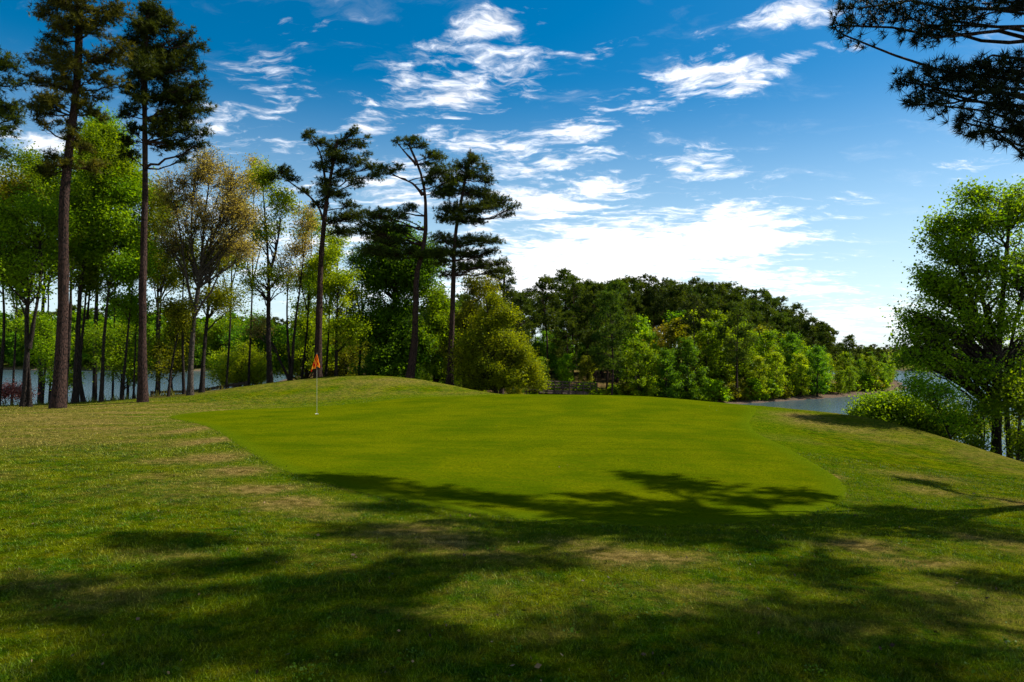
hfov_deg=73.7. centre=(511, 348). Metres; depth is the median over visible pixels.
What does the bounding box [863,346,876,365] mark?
pine tree
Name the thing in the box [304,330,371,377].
leafy tree
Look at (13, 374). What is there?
leafy tree
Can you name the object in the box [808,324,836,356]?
pine tree
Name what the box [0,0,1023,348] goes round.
sky
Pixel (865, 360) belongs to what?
leafy tree
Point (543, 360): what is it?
leafy tree
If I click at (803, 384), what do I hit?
shrub
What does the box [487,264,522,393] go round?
tree
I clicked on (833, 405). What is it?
water
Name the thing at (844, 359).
leafy tree
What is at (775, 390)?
shrub
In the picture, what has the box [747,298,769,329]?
pine tree
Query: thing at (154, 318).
leafy tree
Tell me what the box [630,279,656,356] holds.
pine tree
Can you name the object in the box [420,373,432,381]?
bush
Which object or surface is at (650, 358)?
leafy tree
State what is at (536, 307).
pine tree
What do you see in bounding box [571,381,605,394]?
shrub
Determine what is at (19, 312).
pine tree
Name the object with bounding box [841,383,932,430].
shrub
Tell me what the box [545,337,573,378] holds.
leafy tree
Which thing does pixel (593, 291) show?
pine tree
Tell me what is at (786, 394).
shrub
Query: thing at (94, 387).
leafy tree
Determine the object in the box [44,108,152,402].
leafy tree
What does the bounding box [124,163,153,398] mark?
leafy tree
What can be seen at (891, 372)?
leafy tree
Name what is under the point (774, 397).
shrub
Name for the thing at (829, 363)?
leafy tree
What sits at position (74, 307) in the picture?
pine tree
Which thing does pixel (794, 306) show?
pine tree
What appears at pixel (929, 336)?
leafy tree
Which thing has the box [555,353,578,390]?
leafy tree
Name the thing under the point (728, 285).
pine tree
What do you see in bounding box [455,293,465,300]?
pine tree
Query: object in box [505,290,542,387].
pine tree
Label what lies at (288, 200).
leafy tree
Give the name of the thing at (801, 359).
leafy tree
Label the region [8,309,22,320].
leafy tree
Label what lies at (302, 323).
leafy tree
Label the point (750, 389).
shrub
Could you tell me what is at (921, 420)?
shrub
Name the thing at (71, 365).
leafy tree
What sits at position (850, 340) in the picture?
pine tree
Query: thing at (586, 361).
leafy tree
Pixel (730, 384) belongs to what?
shrub
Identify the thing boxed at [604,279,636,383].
pine tree
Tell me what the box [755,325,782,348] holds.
pine tree
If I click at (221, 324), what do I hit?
leafy tree
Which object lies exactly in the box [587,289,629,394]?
pine tree
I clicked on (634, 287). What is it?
pine tree
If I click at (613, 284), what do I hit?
pine tree
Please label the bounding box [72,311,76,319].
leafy tree
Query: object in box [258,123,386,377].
pine tree
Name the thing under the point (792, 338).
leafy tree
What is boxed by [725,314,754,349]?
pine tree
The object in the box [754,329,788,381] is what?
leafy tree
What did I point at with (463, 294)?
pine tree
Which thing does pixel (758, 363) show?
leafy tree
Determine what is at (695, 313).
leafy tree
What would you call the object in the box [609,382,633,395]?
shrub
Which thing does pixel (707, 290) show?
pine tree
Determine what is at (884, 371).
leafy tree
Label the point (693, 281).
pine tree
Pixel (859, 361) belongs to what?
leafy tree
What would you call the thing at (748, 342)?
leafy tree
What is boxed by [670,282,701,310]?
pine tree
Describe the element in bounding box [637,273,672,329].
pine tree
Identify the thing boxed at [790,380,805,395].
shrub
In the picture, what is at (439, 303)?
leafy tree
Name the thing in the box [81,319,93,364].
leafy tree
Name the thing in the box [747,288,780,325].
pine tree
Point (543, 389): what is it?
shrub
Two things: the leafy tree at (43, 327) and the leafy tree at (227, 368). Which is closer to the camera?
the leafy tree at (43, 327)
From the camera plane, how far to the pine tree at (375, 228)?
40.81 m
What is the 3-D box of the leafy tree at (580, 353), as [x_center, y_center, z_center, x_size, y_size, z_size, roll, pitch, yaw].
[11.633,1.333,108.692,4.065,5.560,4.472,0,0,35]
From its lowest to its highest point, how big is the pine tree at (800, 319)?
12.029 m
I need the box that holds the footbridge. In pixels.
[525,380,597,394]
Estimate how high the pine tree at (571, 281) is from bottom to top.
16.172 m
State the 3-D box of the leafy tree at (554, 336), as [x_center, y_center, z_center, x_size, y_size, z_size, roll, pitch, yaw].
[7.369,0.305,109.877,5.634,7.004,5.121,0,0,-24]
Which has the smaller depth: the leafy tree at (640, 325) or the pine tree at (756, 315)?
the leafy tree at (640, 325)
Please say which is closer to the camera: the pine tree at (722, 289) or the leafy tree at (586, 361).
the leafy tree at (586, 361)
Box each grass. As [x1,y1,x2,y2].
[3,385,223,404]
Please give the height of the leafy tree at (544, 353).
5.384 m
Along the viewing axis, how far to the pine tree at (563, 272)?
103.76 m
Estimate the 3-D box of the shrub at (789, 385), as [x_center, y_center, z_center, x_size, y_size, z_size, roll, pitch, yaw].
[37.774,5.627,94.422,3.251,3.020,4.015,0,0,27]
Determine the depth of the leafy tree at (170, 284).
42.58 m
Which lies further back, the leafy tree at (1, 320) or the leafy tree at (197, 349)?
the leafy tree at (1, 320)
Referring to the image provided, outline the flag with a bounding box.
[311,354,319,371]
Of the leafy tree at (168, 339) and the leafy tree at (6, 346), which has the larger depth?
the leafy tree at (6, 346)
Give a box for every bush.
[205,336,276,387]
[889,363,1000,439]
[939,386,1021,452]
[976,358,1023,461]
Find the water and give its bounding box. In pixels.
[1,369,1023,459]
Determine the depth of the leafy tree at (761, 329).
100.62 m
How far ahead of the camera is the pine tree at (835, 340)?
146.56 m
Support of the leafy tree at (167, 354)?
on the ground at (862, 439)
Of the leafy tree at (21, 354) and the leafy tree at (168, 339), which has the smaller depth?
the leafy tree at (168, 339)
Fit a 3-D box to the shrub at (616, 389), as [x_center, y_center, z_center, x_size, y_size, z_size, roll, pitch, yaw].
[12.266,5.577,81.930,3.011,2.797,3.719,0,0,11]
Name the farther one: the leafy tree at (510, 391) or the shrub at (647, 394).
the shrub at (647, 394)
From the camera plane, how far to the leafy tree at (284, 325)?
256.91 m
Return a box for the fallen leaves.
[1,411,1015,681]
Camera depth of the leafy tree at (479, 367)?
40.48 m
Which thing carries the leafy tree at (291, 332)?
on the ground at (862, 439)
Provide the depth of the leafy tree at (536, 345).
101.18 m
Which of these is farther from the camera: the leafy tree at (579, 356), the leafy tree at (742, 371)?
the leafy tree at (579, 356)
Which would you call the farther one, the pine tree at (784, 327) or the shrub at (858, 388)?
the pine tree at (784, 327)
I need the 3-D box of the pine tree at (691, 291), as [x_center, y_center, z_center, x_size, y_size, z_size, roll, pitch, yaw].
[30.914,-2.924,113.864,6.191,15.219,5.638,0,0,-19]
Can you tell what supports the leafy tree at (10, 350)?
on the ground at (862, 439)
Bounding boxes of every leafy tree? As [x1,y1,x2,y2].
[0,135,78,403]
[0,160,57,404]
[0,180,96,406]
[0,221,40,404]
[0,304,92,402]
[0,310,12,318]
[0,318,12,350]
[0,329,12,362]
[1,331,23,365]
[5,154,62,403]
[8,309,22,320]
[9,327,23,362]
[20,335,36,365]
[25,140,109,400]
[30,335,52,365]
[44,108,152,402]
[47,141,84,270]
[48,231,125,401]
[51,100,154,400]
[69,166,161,401]
[69,321,91,365]
[69,323,85,367]
[71,308,99,361]
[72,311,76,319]
[73,314,153,398]
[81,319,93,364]
[82,321,106,365]
[90,223,165,399]
[98,319,119,366]
[99,303,117,320]
[105,195,136,399]
[112,283,161,398]
[118,173,193,395]
[119,322,138,352]
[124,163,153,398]
[132,328,154,365]
[136,324,165,367]
[147,188,186,394]
[147,313,212,394]
[148,142,268,395]
[148,313,169,350]
[149,288,213,396]
[151,329,170,362]
[153,324,180,364]
[158,218,219,393]
[183,219,256,392]
[185,323,208,367]
[195,310,243,388]
[200,315,212,326]
[208,304,302,384]
[214,177,253,387]
[224,310,240,319]
[230,152,305,382]
[231,153,271,385]
[237,199,324,380]
[265,269,339,379]
[277,324,289,335]
[289,201,330,378]
[289,330,301,362]
[304,237,378,375]
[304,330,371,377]
[306,225,353,376]
[322,335,333,360]
[339,215,450,376]
[342,241,374,374]
[405,276,462,385]
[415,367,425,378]
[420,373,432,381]
[434,270,506,387]
[443,286,554,393]
[505,363,524,393]
[528,341,549,372]
[535,341,553,372]
[536,330,553,353]
[536,356,550,379]
[543,329,574,368]
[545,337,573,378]
[548,338,561,372]
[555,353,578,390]
[571,334,582,362]
[574,342,593,373]
[575,355,597,383]
[611,347,625,379]
[615,339,659,396]
[616,335,642,369]
[620,313,660,377]
[623,330,664,383]
[627,338,661,380]
[649,324,676,378]
[649,347,683,398]
[652,317,703,380]
[659,310,704,386]
[668,336,710,399]
[673,309,723,384]
[681,319,732,388]
[696,308,742,383]
[700,324,743,386]
[718,310,765,381]
[724,322,768,385]
[745,355,772,399]
[750,324,775,377]
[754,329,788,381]
[761,348,789,396]
[775,331,811,380]
[778,333,807,378]
[787,353,813,396]
[800,344,813,374]
[802,345,834,396]
[804,349,836,385]
[818,351,837,380]
[833,352,853,380]
[833,370,848,393]
[841,366,858,392]
[849,366,864,382]
[854,358,865,375]
[860,356,884,390]
[861,355,873,373]
[877,362,892,380]
[878,175,1023,457]
[886,365,894,382]
[887,361,899,378]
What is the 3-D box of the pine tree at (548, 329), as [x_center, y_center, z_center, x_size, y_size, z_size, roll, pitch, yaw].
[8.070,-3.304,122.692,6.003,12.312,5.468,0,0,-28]
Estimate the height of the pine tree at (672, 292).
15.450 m
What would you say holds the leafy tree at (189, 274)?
on the ground at (862, 439)
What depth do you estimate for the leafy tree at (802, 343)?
102.69 m
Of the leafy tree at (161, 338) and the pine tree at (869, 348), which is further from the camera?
the leafy tree at (161, 338)
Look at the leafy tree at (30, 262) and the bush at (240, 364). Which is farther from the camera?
the bush at (240, 364)
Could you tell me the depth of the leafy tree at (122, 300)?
31.76 m
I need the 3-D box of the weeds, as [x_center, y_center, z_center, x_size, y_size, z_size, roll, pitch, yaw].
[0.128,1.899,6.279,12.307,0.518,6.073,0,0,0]
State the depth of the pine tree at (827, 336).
117.04 m
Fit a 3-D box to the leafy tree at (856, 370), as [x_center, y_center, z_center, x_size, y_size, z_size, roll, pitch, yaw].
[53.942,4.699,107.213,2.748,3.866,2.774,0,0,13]
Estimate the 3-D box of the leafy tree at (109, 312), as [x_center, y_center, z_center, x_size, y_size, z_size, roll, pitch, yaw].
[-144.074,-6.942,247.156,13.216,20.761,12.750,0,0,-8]
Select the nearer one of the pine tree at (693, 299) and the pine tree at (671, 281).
the pine tree at (693, 299)
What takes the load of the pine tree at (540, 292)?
on the ground at (862, 439)
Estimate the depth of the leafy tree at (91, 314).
237.20 m
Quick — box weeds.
[2,481,1023,681]
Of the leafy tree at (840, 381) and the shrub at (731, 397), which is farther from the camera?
the leafy tree at (840, 381)
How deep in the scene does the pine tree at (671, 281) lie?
138.75 m
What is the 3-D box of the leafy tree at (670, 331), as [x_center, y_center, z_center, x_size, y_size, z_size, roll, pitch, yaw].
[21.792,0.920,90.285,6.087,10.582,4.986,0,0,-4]
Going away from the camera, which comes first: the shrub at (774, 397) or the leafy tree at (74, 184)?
the leafy tree at (74, 184)
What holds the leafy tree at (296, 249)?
on the ground at (862, 439)
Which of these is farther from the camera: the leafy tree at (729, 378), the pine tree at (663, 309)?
the pine tree at (663, 309)
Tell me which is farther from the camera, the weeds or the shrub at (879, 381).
the shrub at (879, 381)
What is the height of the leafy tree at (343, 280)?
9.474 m
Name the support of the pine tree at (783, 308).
on the ground at (862, 439)
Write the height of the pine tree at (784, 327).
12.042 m
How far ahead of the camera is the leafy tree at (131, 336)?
217.99 m
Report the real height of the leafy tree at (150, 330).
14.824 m
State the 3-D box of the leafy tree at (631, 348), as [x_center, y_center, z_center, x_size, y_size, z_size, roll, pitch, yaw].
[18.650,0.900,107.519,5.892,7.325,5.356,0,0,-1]
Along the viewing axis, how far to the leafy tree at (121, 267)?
30.52 m
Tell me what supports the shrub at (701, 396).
on the ground at (862, 439)
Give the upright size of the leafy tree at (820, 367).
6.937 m
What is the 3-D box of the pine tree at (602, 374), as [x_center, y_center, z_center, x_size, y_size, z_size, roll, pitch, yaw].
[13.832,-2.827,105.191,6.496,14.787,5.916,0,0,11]
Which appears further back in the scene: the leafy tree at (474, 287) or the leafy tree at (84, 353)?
the leafy tree at (84, 353)
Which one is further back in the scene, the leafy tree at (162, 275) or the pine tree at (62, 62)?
the leafy tree at (162, 275)
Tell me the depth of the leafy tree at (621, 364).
101.31 m
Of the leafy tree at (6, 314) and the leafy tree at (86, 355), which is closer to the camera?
the leafy tree at (86, 355)
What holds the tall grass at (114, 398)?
on the ground at (862, 439)
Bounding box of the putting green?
[170,394,846,525]
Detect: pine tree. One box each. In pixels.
[0,48,30,161]
[9,308,31,319]
[15,0,138,408]
[72,303,83,310]
[81,307,104,315]
[113,0,219,401]
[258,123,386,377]
[270,316,282,324]
[346,134,465,378]
[426,149,522,385]
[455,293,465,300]
[457,292,479,303]
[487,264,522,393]
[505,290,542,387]
[513,296,542,345]
[523,274,562,374]
[524,305,545,353]
[532,284,549,333]
[536,310,553,334]
[543,299,564,337]
[545,267,581,349]
[549,273,593,379]
[550,310,586,380]
[564,279,604,374]
[574,280,606,381]
[579,329,608,381]
[586,298,620,393]
[587,286,610,377]
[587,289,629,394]
[601,278,642,384]
[603,278,638,312]
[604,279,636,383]
[612,274,642,368]
[618,322,638,382]
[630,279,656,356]
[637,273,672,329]
[648,284,674,349]
[650,287,673,335]
[651,283,690,325]
[659,278,680,346]
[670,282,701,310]
[677,292,712,380]
[681,288,704,332]
[687,276,704,296]
[691,281,721,328]
[705,281,738,322]
[711,281,744,310]
[714,301,758,401]
[717,300,746,342]
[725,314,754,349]
[726,284,764,323]
[731,298,764,331]
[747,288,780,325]
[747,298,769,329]
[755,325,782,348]
[756,293,784,343]
[766,295,796,330]
[768,311,797,362]
[775,331,789,353]
[787,302,811,322]
[789,311,813,340]
[798,315,829,349]
[805,330,823,349]
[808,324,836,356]
[816,323,839,353]
[826,0,1023,162]
[829,330,843,373]
[829,347,841,377]
[833,342,847,363]
[837,334,862,365]
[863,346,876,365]
[872,348,887,370]
[884,344,891,353]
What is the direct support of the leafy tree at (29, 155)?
on the ground at (862, 439)
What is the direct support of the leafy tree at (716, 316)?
on the ground at (862, 439)
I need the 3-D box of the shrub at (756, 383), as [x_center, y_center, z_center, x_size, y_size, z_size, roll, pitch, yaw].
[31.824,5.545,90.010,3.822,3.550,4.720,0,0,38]
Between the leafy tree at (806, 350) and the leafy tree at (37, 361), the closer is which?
the leafy tree at (806, 350)
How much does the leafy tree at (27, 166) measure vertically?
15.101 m
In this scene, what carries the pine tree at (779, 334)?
on the ground at (862, 439)
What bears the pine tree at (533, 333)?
on the ground at (862, 439)
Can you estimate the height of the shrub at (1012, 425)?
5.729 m
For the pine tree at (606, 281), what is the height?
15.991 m
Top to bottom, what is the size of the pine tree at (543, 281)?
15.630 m
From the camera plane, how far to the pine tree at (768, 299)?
120.02 m
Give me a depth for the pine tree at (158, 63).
29.25 m
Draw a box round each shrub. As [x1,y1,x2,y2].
[1,375,40,404]
[527,381,560,394]
[530,382,561,394]
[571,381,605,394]
[607,384,623,394]
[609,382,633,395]
[642,382,661,396]
[656,379,681,398]
[669,381,686,398]
[677,380,703,399]
[697,386,711,400]
[699,378,730,402]
[702,385,721,399]
[717,386,735,400]
[723,381,746,398]
[726,385,746,400]
[733,379,758,400]
[743,378,770,400]
[761,377,783,399]
[767,386,778,398]
[779,386,793,398]
[780,379,797,396]
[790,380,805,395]
[793,379,810,394]
[820,379,836,392]
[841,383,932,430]
[845,377,859,390]
[855,379,865,390]
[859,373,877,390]
[871,375,886,390]
[873,375,891,389]
[892,397,966,442]
[929,429,973,444]
[938,399,990,441]
[985,412,1023,459]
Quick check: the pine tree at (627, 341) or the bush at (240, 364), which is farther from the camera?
the pine tree at (627, 341)
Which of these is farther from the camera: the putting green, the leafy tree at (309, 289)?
the leafy tree at (309, 289)
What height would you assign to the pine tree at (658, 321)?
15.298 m
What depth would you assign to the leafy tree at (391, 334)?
45.81 m
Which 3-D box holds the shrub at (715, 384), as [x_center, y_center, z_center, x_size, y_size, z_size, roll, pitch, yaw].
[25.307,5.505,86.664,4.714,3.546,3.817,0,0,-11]
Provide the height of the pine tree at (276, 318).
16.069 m
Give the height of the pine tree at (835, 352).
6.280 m
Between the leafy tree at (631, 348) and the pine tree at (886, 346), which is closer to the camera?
the leafy tree at (631, 348)
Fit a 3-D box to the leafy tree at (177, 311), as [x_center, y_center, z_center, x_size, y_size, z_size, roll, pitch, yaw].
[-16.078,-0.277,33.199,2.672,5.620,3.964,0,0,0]
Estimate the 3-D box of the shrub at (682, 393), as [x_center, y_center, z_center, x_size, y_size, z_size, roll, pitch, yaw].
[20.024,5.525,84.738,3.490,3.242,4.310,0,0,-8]
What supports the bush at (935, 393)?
on the ground at (862, 439)
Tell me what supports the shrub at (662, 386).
on the ground at (862, 439)
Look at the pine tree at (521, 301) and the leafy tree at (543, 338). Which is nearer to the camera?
the pine tree at (521, 301)
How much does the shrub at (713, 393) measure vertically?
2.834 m
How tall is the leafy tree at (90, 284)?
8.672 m
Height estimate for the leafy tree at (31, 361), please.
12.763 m
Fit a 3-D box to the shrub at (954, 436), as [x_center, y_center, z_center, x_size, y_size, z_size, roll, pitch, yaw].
[16.631,3.901,25.953,3.202,1.807,2.260,0,0,0]
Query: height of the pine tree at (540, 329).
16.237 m
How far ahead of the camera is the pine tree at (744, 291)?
116.18 m
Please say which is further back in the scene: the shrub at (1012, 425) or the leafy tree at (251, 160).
the leafy tree at (251, 160)
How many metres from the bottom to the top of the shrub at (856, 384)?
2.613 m
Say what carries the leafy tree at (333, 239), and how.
on the ground at (862, 439)
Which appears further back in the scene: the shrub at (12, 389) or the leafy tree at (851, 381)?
the leafy tree at (851, 381)
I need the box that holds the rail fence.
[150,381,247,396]
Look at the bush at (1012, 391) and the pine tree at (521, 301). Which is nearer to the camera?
the bush at (1012, 391)
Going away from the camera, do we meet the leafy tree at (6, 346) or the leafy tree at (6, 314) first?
the leafy tree at (6, 346)
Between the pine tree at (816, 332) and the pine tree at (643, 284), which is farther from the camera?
the pine tree at (816, 332)
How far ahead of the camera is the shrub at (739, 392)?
87.85 m
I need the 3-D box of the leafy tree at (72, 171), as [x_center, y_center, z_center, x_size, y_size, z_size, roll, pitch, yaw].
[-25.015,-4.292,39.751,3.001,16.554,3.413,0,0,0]
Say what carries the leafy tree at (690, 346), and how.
on the ground at (862, 439)
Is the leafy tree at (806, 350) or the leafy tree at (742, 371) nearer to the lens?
the leafy tree at (742, 371)
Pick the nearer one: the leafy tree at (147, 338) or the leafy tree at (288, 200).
the leafy tree at (288, 200)
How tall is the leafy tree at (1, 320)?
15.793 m
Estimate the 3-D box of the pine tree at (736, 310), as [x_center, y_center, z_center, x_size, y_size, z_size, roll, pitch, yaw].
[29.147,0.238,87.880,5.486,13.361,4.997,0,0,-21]
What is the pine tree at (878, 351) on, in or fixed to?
on the ground at (862, 439)
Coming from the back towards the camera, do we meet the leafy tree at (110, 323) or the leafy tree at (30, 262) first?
the leafy tree at (110, 323)
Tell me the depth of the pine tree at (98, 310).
247.33 m
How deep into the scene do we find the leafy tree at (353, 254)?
47.72 m
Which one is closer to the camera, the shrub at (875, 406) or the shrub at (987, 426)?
the shrub at (875, 406)
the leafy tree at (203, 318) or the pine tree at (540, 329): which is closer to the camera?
the pine tree at (540, 329)
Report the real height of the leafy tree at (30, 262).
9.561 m
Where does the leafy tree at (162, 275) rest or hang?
on the ground at (862, 439)
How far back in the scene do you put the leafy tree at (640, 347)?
80.66 m
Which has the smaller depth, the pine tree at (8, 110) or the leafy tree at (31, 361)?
the pine tree at (8, 110)
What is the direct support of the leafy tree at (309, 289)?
on the ground at (862, 439)
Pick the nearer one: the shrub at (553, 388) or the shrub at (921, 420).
the shrub at (921, 420)
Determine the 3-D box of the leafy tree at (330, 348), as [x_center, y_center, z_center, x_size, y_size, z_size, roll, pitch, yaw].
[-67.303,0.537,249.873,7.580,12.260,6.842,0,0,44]
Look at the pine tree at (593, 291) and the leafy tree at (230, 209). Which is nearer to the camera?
the leafy tree at (230, 209)
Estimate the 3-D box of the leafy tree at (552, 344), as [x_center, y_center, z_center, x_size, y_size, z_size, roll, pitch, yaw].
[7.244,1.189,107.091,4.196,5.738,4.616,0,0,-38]
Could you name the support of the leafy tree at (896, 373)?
on the ground at (862, 439)
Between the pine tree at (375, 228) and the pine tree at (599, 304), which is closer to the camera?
the pine tree at (375, 228)
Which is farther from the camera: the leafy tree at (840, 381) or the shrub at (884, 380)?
the shrub at (884, 380)
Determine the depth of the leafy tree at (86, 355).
220.27 m
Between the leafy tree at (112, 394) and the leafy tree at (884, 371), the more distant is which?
the leafy tree at (884, 371)
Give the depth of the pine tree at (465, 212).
41.70 m
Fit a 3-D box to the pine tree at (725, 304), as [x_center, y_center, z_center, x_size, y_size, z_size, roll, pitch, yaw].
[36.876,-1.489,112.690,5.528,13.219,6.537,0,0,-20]
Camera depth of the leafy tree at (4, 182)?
29.93 m
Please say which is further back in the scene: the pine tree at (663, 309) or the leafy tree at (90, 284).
the pine tree at (663, 309)
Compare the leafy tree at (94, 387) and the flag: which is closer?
the flag
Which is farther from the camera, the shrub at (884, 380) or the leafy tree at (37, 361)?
the leafy tree at (37, 361)
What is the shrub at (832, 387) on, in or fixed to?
on the ground at (862, 439)
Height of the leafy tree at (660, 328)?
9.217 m
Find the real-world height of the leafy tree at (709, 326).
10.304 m
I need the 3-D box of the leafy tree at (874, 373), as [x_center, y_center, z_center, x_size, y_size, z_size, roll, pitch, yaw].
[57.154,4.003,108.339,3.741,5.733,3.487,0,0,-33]
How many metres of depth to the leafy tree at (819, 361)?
96.76 m
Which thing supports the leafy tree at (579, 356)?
on the ground at (862, 439)
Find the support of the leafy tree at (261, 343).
on the ground at (862, 439)
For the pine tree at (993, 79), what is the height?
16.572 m
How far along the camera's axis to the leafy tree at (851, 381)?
103.88 m
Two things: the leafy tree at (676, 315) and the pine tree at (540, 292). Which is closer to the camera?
the leafy tree at (676, 315)
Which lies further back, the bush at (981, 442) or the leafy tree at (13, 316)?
the leafy tree at (13, 316)
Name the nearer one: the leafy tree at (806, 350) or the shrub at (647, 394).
the shrub at (647, 394)
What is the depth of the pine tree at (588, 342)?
93.96 m
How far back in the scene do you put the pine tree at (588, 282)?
104.28 m
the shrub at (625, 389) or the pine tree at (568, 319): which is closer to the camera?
the shrub at (625, 389)
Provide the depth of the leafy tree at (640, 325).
92.67 m
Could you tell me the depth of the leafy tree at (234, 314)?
257.21 m
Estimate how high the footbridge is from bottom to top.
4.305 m
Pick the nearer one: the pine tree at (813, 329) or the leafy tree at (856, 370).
the leafy tree at (856, 370)
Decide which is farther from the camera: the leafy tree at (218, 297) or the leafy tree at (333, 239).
the leafy tree at (333, 239)
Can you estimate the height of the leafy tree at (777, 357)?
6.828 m
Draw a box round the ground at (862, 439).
[0,349,1023,681]
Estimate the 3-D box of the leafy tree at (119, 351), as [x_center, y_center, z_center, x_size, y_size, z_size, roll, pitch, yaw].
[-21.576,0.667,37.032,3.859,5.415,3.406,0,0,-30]
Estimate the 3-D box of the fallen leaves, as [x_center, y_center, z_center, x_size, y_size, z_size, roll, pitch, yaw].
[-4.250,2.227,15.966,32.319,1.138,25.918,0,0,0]
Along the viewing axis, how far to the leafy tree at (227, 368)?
43.09 m
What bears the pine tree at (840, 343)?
on the ground at (862, 439)

